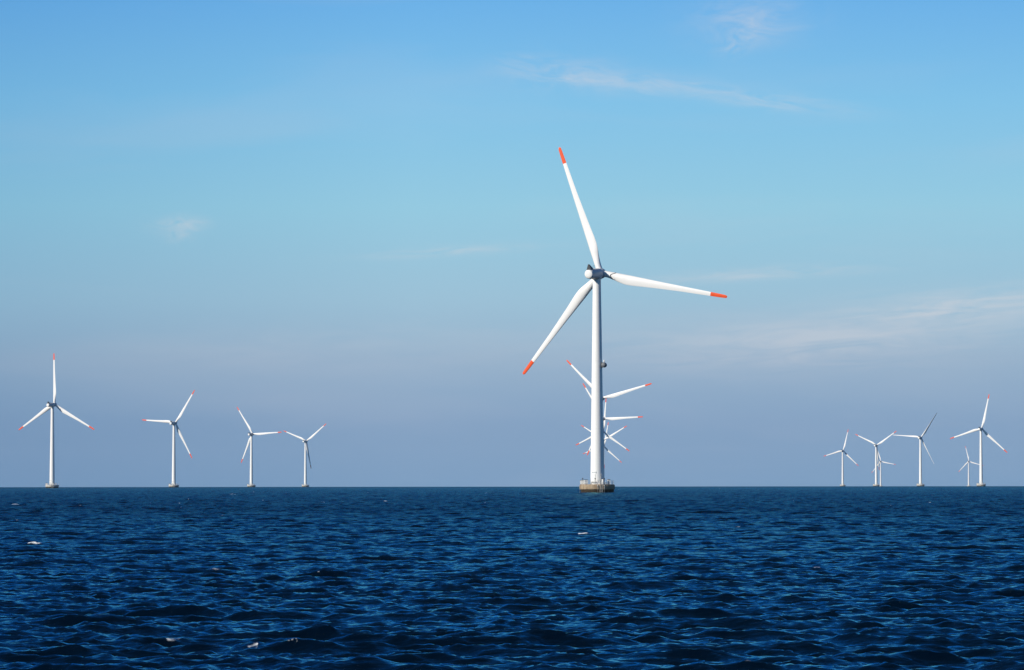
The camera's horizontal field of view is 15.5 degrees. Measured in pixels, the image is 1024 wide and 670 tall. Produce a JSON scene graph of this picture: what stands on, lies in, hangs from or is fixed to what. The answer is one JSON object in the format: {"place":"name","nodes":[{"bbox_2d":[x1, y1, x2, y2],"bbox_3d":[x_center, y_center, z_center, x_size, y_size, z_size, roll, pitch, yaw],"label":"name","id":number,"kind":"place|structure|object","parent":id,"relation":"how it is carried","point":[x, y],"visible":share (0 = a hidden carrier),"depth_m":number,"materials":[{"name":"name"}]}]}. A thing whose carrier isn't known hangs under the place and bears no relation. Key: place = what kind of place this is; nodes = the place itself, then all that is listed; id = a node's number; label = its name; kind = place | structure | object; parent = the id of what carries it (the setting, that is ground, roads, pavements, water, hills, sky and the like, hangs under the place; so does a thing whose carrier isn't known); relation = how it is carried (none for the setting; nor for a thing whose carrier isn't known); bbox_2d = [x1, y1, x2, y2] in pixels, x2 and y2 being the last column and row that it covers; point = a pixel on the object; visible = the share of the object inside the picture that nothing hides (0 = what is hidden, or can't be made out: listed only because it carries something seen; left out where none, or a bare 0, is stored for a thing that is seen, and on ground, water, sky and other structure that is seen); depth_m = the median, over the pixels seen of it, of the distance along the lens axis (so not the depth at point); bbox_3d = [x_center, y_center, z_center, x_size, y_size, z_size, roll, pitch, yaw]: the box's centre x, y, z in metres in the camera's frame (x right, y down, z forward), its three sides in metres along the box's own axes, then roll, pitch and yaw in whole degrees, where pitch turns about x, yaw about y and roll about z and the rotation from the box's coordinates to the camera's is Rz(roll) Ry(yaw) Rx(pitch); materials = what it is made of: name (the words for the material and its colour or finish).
{"place":"outdoors","nodes":[
{"label":"outdoors","id":0,"kind":"place"},
{"bbox_2d":[0,486,1023,669],"bbox_3d":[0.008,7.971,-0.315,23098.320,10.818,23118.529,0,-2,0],"label":"sea","id":1,"kind":"structure","parent":0,"point":[573,578],"depth_m":110.84,"materials":[{"name":"liquid"}]},
{"bbox_2d":[19,354,93,487],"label":"wind turbine","id":2,"kind":"object","parent":1,"relation":"in","point":[52,483],"visible":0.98,"depth_m":3097.97,"materials":[{"name":"white metal"}]},
{"bbox_2d":[142,390,194,486],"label":"wind turbine","id":3,"kind":"object","parent":1,"relation":"in","point":[174,483],"visible":0.96,"depth_m":4017.29,"materials":[{"name":"white metal"}]},
{"bbox_2d":[237,407,280,486],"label":"wind turbine","id":4,"kind":"object","parent":1,"relation":"in","point":[251,434],"visible":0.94,"depth_m":4886.41,"materials":[{"name":"white metal"}]},
{"bbox_2d":[285,424,325,486],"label":"wind turbine","id":5,"kind":"object","parent":1,"relation":"in","point":[305,465],"visible":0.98,"depth_m":5655.87,"materials":[{"name":"white metal"}]},
{"bbox_2d":[576,400,628,450],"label":"wind turbine","id":6,"kind":"object","parent":1,"relation":"in","point":[609,436],"visible":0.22,"depth_m":4700.24,"materials":[{"name":"white metal"}]},
{"bbox_2d":[583,422,621,462],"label":"wind turbine","id":7,"kind":"object","parent":1,"relation":"in","point":[605,447],"visible":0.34,"depth_m":6428.00,"materials":[{"name":"white metal"}]},
{"bbox_2d":[581,425,625,467],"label":"wind turbine","id":8,"kind":"object","parent":1,"relation":"in","point":[611,435],"visible":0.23,"depth_m":5549.02,"materials":[{"name":"white metal"}]},
{"bbox_2d":[566,360,651,399],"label":"wind turbine","id":9,"kind":"object","parent":1,"relation":"in","point":[607,396],"visible":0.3,"depth_m":2899.50,"materials":[{"name":"white metal"}]},
{"bbox_2d":[583,383,642,477],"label":"wind turbine","id":10,"kind":"object","parent":1,"relation":"in","point":[612,418],"visible":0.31,"depth_m":3787.99,"materials":[{"name":"white metal"}]},
{"bbox_2d":[523,147,726,492],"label":"wind turbine","id":11,"kind":"object","parent":1,"relation":"in","point":[596,275],"visible":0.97,"depth_m":1177.44,"materials":[{"name":"metal"}]},
{"bbox_2d":[825,431,855,485],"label":"wind turbine","id":12,"kind":"object","parent":1,"relation":"in","point":[842,484],"visible":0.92,"depth_m":7234.72,"materials":[{"name":"white metal"}]},
{"bbox_2d":[855,431,895,485],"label":"wind turbine","id":13,"kind":"object","parent":1,"relation":"in","point":[876,459],"visible":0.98,"depth_m":6305.42,"materials":[{"name":"white metal"}]},
{"bbox_2d":[872,452,895,485],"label":"wind turbine","id":14,"kind":"object","parent":1,"relation":"in","point":[880,461],"visible":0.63,"depth_m":10191.82,"materials":[{"name":"white metal"}]},
{"bbox_2d":[897,413,936,485],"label":"wind turbine","id":15,"kind":"object","parent":1,"relation":"in","point":[920,464],"visible":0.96,"depth_m":5296.15,"materials":[{"name":"white metal"}]},
{"bbox_2d":[960,446,979,485],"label":"wind turbine","id":16,"kind":"object","parent":1,"relation":"in","point":[968,461],"visible":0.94,"depth_m":10192.37,"materials":[{"name":"white metal"}]},
{"bbox_2d":[950,395,1006,485],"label":"wind turbine","id":17,"kind":"object","parent":1,"relation":"in","point":[980,483],"visible":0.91,"depth_m":4486.94,"materials":[{"name":"white metal"}]},
{"bbox_2d":[0,0,1023,486],"label":"sky","id":18,"kind":"structure","parent":0,"point":[360,219],"materials":[{"name":"blue"}]}
]}

